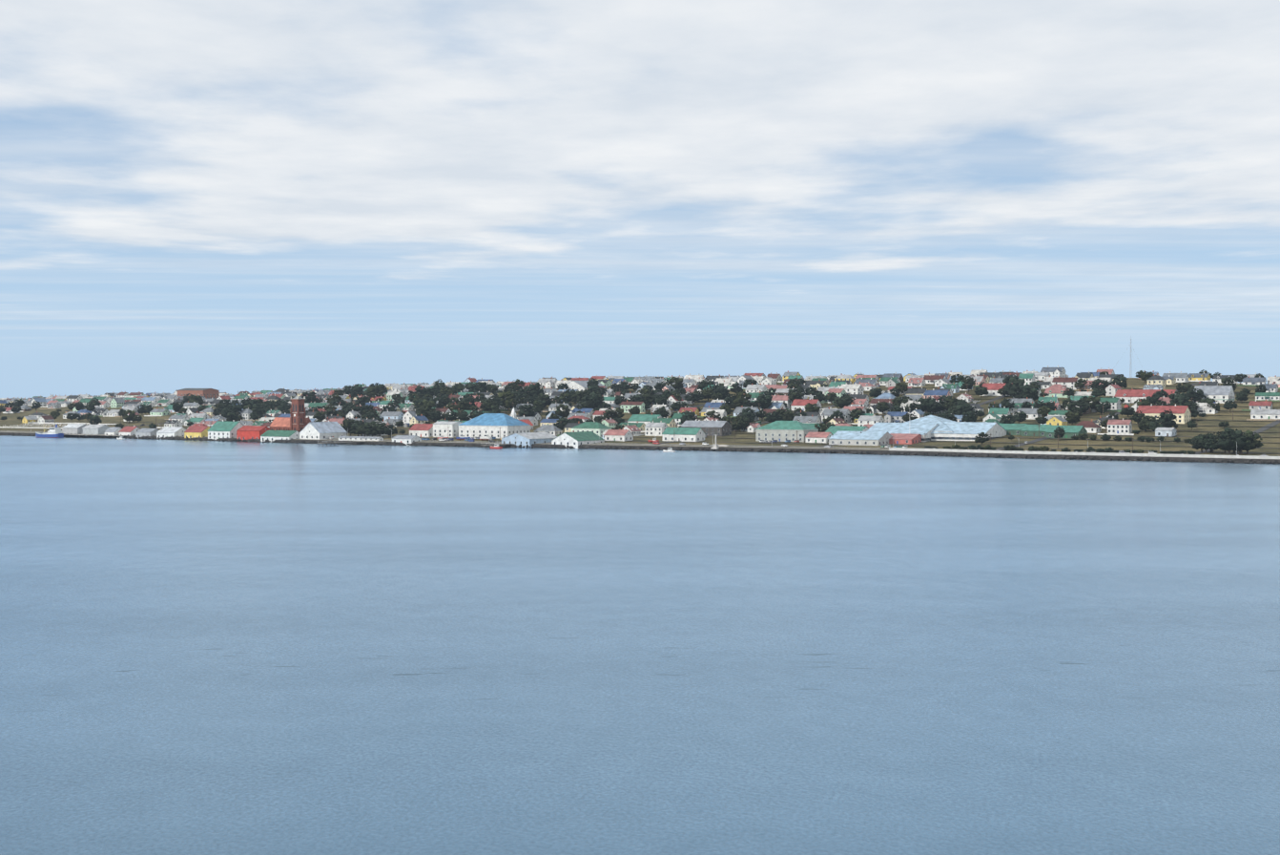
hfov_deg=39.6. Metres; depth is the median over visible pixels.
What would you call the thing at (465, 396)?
tree
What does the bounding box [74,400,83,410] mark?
tree
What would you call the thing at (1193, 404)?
tree
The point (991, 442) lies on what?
street
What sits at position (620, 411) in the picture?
tree
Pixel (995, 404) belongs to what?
tree
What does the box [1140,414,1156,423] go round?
tree
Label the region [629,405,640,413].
tree
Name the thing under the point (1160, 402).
tree
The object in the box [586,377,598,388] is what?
tree
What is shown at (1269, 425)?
hill street
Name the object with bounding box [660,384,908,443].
hill street
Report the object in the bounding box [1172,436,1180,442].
bush
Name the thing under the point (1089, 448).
bush
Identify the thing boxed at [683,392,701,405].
tree
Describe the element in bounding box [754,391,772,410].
tree
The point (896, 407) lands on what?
tree
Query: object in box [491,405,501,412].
tree
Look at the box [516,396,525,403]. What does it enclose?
tree
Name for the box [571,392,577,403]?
tree
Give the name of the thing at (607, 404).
tree
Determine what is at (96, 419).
tree
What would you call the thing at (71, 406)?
tree
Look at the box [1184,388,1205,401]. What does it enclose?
tree
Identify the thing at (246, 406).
tree
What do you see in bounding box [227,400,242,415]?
tree
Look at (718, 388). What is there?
tree
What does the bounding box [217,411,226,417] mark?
tree
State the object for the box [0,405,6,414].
tree
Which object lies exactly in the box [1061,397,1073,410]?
tree
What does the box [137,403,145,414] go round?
tree
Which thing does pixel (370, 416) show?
tree
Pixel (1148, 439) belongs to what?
bush
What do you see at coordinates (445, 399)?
tree
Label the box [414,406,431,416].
tree
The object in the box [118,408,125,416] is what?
tree
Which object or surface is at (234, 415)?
tree
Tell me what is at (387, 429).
tree
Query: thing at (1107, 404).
tree
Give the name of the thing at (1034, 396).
tree
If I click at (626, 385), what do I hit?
tree
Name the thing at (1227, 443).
tree
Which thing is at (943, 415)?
tree
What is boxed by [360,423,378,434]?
tree
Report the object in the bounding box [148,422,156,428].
tree
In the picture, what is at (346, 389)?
tree
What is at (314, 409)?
tree
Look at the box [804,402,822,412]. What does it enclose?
tree
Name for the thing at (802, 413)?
tree
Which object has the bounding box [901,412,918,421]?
tree
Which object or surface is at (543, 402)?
tree
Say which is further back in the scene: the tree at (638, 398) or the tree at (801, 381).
the tree at (801, 381)
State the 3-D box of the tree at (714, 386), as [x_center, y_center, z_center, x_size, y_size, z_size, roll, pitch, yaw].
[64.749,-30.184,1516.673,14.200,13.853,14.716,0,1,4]
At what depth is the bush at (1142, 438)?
1092.72 m
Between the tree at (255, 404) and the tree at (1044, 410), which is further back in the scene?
the tree at (255, 404)
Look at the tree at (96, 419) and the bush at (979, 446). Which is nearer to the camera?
the bush at (979, 446)
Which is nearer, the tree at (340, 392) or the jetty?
the jetty
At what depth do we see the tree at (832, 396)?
1426.70 m
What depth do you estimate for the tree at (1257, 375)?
1442.70 m
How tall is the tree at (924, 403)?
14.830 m
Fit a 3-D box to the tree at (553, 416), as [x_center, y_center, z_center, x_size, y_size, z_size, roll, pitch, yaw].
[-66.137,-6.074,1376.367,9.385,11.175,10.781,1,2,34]
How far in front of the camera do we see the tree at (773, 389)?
1492.57 m
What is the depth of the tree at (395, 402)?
1553.63 m
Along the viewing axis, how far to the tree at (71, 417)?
1677.38 m
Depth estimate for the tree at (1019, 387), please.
1347.17 m
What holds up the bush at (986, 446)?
on the terrain ground
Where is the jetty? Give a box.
[63,433,127,437]
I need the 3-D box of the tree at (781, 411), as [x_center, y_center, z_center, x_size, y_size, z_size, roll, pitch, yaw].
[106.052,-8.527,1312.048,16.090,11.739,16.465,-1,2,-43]
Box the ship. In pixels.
[35,421,63,437]
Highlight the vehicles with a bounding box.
[140,380,1268,455]
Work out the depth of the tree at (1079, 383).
1420.79 m
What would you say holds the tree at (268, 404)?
on the terrain ground
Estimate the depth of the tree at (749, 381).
1556.34 m
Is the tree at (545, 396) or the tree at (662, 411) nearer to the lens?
the tree at (662, 411)
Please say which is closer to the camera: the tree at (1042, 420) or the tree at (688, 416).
the tree at (1042, 420)
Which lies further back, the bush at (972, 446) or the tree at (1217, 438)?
the bush at (972, 446)
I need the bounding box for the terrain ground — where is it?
[0,377,1279,463]
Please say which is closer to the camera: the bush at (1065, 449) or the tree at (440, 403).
the bush at (1065, 449)
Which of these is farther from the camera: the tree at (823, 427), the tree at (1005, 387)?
the tree at (1005, 387)
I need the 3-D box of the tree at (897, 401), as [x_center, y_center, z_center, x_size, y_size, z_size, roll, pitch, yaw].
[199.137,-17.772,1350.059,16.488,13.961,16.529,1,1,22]
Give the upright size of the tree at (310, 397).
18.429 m
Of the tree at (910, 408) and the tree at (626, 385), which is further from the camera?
the tree at (626, 385)
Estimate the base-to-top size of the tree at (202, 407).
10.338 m
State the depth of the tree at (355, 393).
1774.10 m
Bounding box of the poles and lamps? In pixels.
[28,372,1237,454]
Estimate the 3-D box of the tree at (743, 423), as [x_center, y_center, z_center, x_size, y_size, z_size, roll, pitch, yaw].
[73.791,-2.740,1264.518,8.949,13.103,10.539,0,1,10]
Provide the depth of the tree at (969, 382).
1437.29 m
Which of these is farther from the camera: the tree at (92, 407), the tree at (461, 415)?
the tree at (92, 407)
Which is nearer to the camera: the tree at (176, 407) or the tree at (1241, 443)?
the tree at (1241, 443)
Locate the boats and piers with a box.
[116,431,675,452]
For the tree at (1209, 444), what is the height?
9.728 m
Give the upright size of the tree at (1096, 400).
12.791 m
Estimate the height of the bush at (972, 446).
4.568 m
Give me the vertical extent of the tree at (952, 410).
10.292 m
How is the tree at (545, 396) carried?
on the terrain ground
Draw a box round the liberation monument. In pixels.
[709,431,728,449]
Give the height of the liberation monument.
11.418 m
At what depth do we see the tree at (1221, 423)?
1152.33 m
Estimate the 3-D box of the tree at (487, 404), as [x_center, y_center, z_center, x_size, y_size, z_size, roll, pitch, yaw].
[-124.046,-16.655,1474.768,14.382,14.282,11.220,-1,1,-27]
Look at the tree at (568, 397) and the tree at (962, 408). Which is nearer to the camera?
the tree at (962, 408)
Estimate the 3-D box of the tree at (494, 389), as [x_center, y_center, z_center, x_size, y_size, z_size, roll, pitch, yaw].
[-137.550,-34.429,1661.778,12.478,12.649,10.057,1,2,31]
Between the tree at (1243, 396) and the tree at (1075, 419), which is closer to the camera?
the tree at (1075, 419)
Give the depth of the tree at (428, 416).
1440.55 m
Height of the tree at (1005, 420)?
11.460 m
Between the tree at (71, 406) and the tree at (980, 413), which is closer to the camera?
the tree at (980, 413)
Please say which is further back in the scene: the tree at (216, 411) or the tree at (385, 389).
the tree at (385, 389)
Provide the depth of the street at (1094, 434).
1134.94 m
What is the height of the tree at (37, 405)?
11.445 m
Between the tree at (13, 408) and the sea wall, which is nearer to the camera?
the sea wall
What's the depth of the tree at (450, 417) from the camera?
1415.57 m
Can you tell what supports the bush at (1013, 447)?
on the terrain ground
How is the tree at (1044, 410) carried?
on the terrain ground
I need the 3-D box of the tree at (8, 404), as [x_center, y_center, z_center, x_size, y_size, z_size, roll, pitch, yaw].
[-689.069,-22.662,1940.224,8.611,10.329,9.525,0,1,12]
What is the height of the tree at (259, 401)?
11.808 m
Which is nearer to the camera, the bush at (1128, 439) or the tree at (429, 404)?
the bush at (1128, 439)
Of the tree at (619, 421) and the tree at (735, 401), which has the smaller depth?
the tree at (619, 421)
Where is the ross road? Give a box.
[17,431,887,449]
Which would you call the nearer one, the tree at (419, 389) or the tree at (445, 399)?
the tree at (445, 399)
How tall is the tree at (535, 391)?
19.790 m
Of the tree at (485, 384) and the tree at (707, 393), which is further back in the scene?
the tree at (485, 384)
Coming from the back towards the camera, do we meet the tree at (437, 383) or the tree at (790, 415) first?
the tree at (437, 383)
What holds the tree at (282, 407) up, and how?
on the terrain ground
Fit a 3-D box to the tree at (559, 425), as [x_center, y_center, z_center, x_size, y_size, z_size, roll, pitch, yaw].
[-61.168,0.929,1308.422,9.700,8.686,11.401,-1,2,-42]
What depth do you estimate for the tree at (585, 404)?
1435.40 m
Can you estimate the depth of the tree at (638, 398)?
1444.86 m
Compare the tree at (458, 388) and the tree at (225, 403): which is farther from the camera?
the tree at (225, 403)
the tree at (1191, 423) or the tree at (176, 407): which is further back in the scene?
the tree at (176, 407)
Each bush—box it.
[821,416,830,423]
[950,444,960,449]
[966,444,976,449]
[973,444,984,449]
[982,444,991,450]
[1008,445,1016,450]
[1028,445,1036,451]
[1039,445,1049,451]
[1060,447,1071,451]
[1077,433,1088,439]
[1085,446,1095,452]
[1089,433,1098,440]
[1095,448,1105,452]
[1100,433,1111,440]
[1103,447,1114,452]
[1113,434,1121,440]
[1124,436,1134,441]
[1136,435,1145,441]
[1144,436,1155,442]
[1156,435,1166,442]
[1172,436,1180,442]
[1176,450,1186,454]
[1239,388,1250,392]
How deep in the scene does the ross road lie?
1190.41 m
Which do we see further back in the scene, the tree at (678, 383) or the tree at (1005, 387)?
the tree at (678, 383)
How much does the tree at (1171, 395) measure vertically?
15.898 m
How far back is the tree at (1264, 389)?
1334.28 m
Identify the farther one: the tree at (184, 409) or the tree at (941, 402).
the tree at (184, 409)
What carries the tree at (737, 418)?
on the terrain ground
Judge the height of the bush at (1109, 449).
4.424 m
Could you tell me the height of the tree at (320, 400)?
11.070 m
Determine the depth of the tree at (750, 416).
1307.96 m
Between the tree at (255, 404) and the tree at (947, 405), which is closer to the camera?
the tree at (947, 405)
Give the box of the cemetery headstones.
[0,422,115,428]
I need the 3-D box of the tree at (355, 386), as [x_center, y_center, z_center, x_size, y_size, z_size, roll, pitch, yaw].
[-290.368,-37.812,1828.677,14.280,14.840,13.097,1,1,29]
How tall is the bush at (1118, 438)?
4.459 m
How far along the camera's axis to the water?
275.96 m
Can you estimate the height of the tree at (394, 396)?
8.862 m
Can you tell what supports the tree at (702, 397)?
on the terrain ground
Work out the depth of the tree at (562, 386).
1656.98 m
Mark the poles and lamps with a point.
(796, 431)
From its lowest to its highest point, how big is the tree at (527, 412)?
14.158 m
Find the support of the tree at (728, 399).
on the terrain ground
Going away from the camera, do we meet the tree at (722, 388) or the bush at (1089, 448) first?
the bush at (1089, 448)
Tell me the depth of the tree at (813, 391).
1459.52 m
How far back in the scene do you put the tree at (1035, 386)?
1380.04 m
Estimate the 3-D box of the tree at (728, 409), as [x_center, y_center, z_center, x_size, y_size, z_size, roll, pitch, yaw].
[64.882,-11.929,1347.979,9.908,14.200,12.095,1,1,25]
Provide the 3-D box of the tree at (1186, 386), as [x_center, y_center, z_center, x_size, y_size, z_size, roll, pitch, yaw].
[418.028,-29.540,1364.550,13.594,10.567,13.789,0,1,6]
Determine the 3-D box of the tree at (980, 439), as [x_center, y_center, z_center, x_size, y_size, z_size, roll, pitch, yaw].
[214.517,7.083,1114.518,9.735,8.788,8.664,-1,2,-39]
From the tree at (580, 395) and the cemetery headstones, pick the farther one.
the cemetery headstones
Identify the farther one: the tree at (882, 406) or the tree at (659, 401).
the tree at (659, 401)
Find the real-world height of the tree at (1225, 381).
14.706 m
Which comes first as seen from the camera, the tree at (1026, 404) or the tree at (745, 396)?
the tree at (1026, 404)
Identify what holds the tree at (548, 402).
on the terrain ground
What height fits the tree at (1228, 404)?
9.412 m
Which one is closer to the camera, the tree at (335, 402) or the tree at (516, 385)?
the tree at (335, 402)
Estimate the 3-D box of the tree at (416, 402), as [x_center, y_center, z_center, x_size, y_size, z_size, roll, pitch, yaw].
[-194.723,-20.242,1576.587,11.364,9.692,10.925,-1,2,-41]
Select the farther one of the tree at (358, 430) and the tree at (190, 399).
the tree at (190, 399)
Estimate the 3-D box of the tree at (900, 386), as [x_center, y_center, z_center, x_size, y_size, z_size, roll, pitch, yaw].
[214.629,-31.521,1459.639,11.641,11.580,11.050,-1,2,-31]
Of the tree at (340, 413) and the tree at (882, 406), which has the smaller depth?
the tree at (882, 406)
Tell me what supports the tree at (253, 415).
on the terrain ground
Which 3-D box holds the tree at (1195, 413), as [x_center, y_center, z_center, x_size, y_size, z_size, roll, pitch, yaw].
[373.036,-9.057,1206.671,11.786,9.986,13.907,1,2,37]
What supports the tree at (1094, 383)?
on the terrain ground
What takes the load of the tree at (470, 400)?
on the terrain ground
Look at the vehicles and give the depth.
1180.14 m
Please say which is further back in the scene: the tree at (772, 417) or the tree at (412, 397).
the tree at (412, 397)
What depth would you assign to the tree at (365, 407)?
1484.55 m
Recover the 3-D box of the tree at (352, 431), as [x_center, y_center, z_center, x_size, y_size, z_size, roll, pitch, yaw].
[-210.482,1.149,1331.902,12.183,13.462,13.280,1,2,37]
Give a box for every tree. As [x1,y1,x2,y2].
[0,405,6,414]
[4,401,12,407]
[10,398,24,407]
[10,405,21,412]
[31,400,41,410]
[50,410,60,416]
[65,412,76,421]
[66,401,76,410]
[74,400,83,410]
[83,401,95,411]
[88,413,102,424]
[89,397,101,406]
[114,423,123,428]
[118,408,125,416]
[122,409,135,423]
[132,414,142,422]
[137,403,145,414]
[144,404,153,414]
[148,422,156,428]
[172,401,184,412]
[178,407,186,412]
[183,392,193,402]
[186,393,204,404]
[197,404,207,411]
[212,407,223,415]
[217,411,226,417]
[218,398,231,408]
[220,408,230,417]
[226,410,239,421]
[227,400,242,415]
[240,397,258,409]
[242,404,254,411]
[248,411,261,421]
[251,406,263,419]
[252,402,263,409]
[253,397,264,403]
[261,399,275,409]
[261,407,270,413]
[274,398,286,407]
[276,404,286,411]
[280,401,291,410]
[300,390,319,402]
[308,406,320,411]
[313,409,326,420]
[315,397,325,402]
[324,403,336,412]
[324,408,340,416]
[326,393,341,403]
[330,398,347,405]
[331,389,344,394]
[336,411,345,417]
[340,402,350,412]
[340,418,357,435]
[342,384,351,396]
[343,404,358,416]
[350,387,363,397]
[350,419,362,435]
[351,383,363,392]
[353,420,366,435]
[354,394,371,405]
[355,422,366,435]
[357,403,376,414]
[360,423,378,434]
[361,409,378,418]
[363,411,374,418]
[363,420,380,435]
[365,385,385,398]
[370,382,388,392]
[371,420,388,436]
[380,404,399,413]
[383,424,397,437]
[388,399,400,408]
[392,392,400,399]
[395,420,403,426]
[408,385,428,396]
[408,392,423,401]
[413,398,423,405]
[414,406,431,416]
[417,398,435,412]
[424,386,434,395]
[426,409,442,421]
[429,411,442,420]
[430,396,445,407]
[431,378,445,389]
[433,387,441,395]
[437,396,449,405]
[439,386,454,393]
[440,388,454,394]
[444,410,457,420]
[445,403,457,411]
[447,396,458,405]
[452,383,463,392]
[454,400,470,410]
[454,409,467,416]
[456,411,468,420]
[458,392,474,402]
[461,396,477,409]
[464,380,473,389]
[468,383,481,392]
[468,405,479,411]
[468,410,482,418]
[473,380,488,391]
[473,410,484,417]
[474,394,485,401]
[479,397,487,408]
[481,398,498,411]
[484,394,503,406]
[484,409,500,412]
[487,384,497,393]
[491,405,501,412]
[497,390,518,411]
[503,385,512,392]
[510,378,524,391]
[510,388,520,399]
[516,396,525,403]
[517,404,535,416]
[518,385,530,393]
[523,394,535,404]
[527,382,546,397]
[528,400,544,410]
[532,406,540,412]
[536,392,548,403]
[536,399,545,407]
[539,395,552,407]
[548,412,559,418]
[550,395,562,403]
[553,422,563,429]
[554,403,570,417]
[556,417,571,426]
[557,382,568,389]
[558,391,570,401]
[566,391,574,403]
[570,417,581,422]
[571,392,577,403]
[575,401,592,409]
[576,389,591,401]
[582,392,604,409]
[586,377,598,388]
[588,385,604,394]
[589,391,603,401]
[593,414,607,421]
[598,402,611,408]
[602,407,616,418]
[612,407,624,417]
[613,384,624,392]
[613,416,624,425]
[614,394,626,406]
[615,424,623,429]
[619,380,630,390]
[625,393,646,401]
[629,382,639,392]
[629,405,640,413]
[633,392,655,404]
[636,387,652,395]
[653,381,668,389]
[653,405,669,417]
[654,396,668,405]
[660,387,678,398]
[664,376,683,389]
[668,392,681,400]
[670,400,687,410]
[675,387,687,393]
[679,410,696,423]
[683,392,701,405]
[697,377,714,390]
[698,392,706,401]
[701,386,713,401]
[702,410,721,420]
[708,383,721,392]
[711,386,727,399]
[711,392,722,399]
[716,385,730,399]
[719,402,733,415]
[722,415,736,422]
[723,393,737,408]
[729,382,743,392]
[730,397,746,409]
[730,421,742,432]
[733,389,751,402]
[734,414,743,422]
[737,413,749,431]
[739,400,750,406]
[740,407,756,417]
[742,378,757,387]
[743,411,755,422]
[748,401,760,408]
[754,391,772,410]
[756,409,767,420]
[763,411,781,422]
[766,387,776,393]
[774,408,792,414]
[782,411,797,420]
[785,377,806,388]
[786,380,804,389]
[786,387,802,397]
[787,389,804,403]
[797,411,806,415]
[804,386,819,395]
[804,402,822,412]
[812,392,825,400]
[814,422,827,432]
[825,392,837,403]
[825,421,835,428]
[828,413,842,418]
[831,410,845,419]
[832,394,855,408]
[847,407,865,417]
[868,387,882,397]
[875,401,889,413]
[887,387,899,396]
[889,404,904,411]
[891,394,912,408]
[894,381,908,394]
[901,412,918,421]
[904,402,915,413]
[911,397,929,411]
[919,395,935,412]
[926,401,942,413]
[936,410,952,419]
[939,394,955,412]
[942,396,957,409]
[946,398,967,406]
[947,414,957,421]
[948,405,958,413]
[949,373,965,383]
[955,403,978,414]
[960,374,975,392]
[961,411,977,421]
[974,385,988,396]
[974,432,990,444]
[975,410,985,416]
[988,402,999,409]
[996,388,1008,396]
[998,414,1015,423]
[1000,397,1014,408]
[1001,376,1025,397]
[1002,374,1019,383]
[1007,383,1033,398]
[1011,411,1027,423]
[1021,387,1038,400]
[1021,400,1032,408]
[1030,382,1039,392]
[1032,399,1043,408]
[1036,405,1052,417]
[1037,416,1048,424]
[1042,400,1056,410]
[1053,426,1065,440]
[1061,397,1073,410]
[1062,387,1074,397]
[1064,412,1080,424]
[1065,409,1082,418]
[1066,399,1090,412]
[1073,377,1087,389]
[1083,395,1100,409]
[1089,378,1111,390]
[1091,387,1106,396]
[1094,403,1107,414]
[1100,418,1108,428]
[1101,400,1111,409]
[1108,411,1118,418]
[1110,373,1127,387]
[1119,406,1135,416]
[1129,410,1144,426]
[1135,370,1143,377]
[1136,399,1154,408]
[1137,420,1150,432]
[1139,371,1149,382]
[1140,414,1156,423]
[1145,394,1162,404]
[1149,420,1164,431]
[1152,389,1168,396]
[1156,399,1167,405]
[1156,409,1177,428]
[1168,390,1188,404]
[1169,394,1190,407]
[1176,382,1192,392]
[1181,400,1199,409]
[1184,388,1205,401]
[1186,419,1197,430]
[1188,406,1198,417]
[1188,434,1210,452]
[1196,433,1215,453]
[1200,437,1218,453]
[1204,398,1219,411]
[1211,433,1230,453]
[1214,427,1242,454]
[1218,420,1229,428]
[1220,376,1236,390]
[1222,400,1237,412]
[1229,432,1254,454]
[1233,372,1248,384]
[1234,430,1263,454]
[1235,391,1249,402]
[1254,372,1263,377]
[1255,383,1266,392]
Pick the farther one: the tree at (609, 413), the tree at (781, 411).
the tree at (609, 413)
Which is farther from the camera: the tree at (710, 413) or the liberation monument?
the tree at (710, 413)
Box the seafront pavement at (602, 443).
[0,431,888,450]
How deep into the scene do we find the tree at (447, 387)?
1659.91 m
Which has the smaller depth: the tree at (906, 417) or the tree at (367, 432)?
the tree at (906, 417)
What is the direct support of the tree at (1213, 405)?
on the terrain ground
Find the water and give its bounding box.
[0,434,1279,854]
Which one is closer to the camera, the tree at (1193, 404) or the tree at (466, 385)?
the tree at (1193, 404)
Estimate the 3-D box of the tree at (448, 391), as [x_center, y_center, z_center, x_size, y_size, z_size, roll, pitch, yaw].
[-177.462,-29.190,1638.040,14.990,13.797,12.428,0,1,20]
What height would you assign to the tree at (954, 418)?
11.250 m
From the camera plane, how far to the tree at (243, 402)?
1690.43 m
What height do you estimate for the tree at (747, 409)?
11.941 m
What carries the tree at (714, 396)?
on the terrain ground
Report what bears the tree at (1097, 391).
on the terrain ground
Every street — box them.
[112,424,1264,442]
[139,427,1276,448]
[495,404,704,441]
[534,427,1193,436]
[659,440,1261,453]
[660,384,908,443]
[819,394,1004,446]
[995,382,1198,450]
[1195,419,1279,454]
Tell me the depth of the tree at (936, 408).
1318.43 m
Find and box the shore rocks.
[0,432,1279,463]
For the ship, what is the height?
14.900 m
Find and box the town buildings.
[0,365,1279,448]
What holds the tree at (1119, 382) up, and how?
on the terrain ground
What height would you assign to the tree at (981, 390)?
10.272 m
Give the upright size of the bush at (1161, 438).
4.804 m
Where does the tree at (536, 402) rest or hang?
on the terrain ground
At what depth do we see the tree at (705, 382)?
1546.69 m
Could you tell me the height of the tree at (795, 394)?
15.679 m
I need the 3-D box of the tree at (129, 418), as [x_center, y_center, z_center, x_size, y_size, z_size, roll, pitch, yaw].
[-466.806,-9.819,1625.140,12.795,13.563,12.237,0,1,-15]
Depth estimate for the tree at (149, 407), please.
1736.21 m
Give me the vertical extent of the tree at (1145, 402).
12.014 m
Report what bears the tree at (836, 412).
on the terrain ground
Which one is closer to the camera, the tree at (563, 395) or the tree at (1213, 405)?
the tree at (1213, 405)
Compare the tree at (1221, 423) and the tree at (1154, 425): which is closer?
the tree at (1154, 425)
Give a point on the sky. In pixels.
(229, 196)
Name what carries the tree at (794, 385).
on the terrain ground
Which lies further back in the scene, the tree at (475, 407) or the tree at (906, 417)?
the tree at (475, 407)
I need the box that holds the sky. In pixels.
[0,0,1279,398]
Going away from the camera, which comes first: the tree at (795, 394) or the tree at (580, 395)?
the tree at (795, 394)
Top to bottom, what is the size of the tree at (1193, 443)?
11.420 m
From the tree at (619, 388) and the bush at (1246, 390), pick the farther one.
the tree at (619, 388)
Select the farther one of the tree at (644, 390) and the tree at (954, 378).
the tree at (644, 390)
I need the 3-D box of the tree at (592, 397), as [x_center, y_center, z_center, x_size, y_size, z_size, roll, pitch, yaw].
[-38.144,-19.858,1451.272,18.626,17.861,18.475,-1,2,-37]
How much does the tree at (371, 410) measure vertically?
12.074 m
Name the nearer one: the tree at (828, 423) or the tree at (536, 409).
the tree at (828, 423)
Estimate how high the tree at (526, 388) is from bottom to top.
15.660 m
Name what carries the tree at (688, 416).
on the terrain ground
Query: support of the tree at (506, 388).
on the terrain ground
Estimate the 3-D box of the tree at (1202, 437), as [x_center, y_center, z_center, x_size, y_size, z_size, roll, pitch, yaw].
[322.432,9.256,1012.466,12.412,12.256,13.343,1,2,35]
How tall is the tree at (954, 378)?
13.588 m
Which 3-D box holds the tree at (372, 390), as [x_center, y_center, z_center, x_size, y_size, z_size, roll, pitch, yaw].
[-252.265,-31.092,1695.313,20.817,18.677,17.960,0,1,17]
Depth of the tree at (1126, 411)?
1240.11 m
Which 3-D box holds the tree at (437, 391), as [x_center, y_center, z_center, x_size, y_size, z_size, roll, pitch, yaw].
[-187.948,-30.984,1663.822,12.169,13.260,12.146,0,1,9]
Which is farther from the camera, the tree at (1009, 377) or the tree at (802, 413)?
the tree at (1009, 377)
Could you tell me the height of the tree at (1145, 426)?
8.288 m
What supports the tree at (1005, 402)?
on the terrain ground
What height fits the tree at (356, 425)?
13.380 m
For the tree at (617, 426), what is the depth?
1282.04 m
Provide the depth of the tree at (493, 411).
1370.02 m
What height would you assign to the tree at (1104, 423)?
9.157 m
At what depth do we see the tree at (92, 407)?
1805.79 m
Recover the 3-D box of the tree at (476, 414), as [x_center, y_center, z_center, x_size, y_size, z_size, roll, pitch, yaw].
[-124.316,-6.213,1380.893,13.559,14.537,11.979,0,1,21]
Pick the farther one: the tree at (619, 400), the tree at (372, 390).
the tree at (372, 390)
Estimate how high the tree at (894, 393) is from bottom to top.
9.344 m
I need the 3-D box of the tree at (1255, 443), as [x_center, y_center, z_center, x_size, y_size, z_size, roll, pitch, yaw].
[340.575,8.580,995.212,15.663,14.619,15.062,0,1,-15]
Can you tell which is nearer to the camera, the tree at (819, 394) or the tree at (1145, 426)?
the tree at (1145, 426)
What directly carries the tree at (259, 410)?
on the terrain ground
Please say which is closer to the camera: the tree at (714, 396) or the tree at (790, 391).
the tree at (790, 391)
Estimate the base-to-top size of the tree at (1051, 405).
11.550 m
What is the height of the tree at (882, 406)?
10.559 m
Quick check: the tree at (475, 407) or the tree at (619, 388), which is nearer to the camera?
the tree at (475, 407)
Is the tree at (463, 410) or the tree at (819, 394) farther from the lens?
the tree at (463, 410)
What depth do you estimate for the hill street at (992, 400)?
1373.19 m
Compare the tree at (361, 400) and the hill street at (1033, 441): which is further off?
the tree at (361, 400)
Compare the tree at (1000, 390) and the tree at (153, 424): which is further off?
the tree at (153, 424)
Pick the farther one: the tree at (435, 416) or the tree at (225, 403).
the tree at (225, 403)
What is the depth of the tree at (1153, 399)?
1291.68 m
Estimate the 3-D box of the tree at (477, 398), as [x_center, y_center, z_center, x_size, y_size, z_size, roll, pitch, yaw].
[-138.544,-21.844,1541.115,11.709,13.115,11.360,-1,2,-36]
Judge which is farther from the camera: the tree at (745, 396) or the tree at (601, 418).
the tree at (745, 396)
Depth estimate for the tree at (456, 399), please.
1554.21 m
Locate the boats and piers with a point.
(484, 438)
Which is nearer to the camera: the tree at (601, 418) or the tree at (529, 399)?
the tree at (601, 418)
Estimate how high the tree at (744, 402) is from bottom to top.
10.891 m
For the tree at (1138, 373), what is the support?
on the terrain ground
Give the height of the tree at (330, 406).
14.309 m
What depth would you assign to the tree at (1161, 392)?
1300.30 m
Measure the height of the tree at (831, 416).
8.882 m
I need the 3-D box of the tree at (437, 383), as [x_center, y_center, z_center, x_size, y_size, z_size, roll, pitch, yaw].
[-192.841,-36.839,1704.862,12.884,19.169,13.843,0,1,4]
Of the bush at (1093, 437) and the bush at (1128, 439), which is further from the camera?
the bush at (1093, 437)
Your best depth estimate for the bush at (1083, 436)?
1116.78 m
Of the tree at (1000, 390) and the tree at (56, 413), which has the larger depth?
the tree at (56, 413)
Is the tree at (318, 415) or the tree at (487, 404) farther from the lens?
the tree at (318, 415)
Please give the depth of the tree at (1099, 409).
1258.07 m
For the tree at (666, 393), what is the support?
on the terrain ground
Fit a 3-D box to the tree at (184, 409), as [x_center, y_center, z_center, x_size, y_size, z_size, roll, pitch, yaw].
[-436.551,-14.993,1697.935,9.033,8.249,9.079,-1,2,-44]
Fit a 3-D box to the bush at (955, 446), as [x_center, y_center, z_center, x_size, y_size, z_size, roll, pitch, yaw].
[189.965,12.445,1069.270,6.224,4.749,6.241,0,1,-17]
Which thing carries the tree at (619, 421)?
on the terrain ground
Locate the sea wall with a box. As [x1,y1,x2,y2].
[888,447,1279,458]
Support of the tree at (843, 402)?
on the terrain ground
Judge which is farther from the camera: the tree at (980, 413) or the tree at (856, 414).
the tree at (856, 414)
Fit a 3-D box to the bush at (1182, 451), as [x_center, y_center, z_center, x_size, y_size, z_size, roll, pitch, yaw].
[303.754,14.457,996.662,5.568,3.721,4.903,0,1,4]
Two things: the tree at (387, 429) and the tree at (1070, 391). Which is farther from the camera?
the tree at (1070, 391)
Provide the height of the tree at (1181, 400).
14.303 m
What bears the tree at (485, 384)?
on the terrain ground
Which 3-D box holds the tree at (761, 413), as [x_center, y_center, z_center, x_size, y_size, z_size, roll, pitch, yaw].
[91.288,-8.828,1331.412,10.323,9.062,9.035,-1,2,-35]

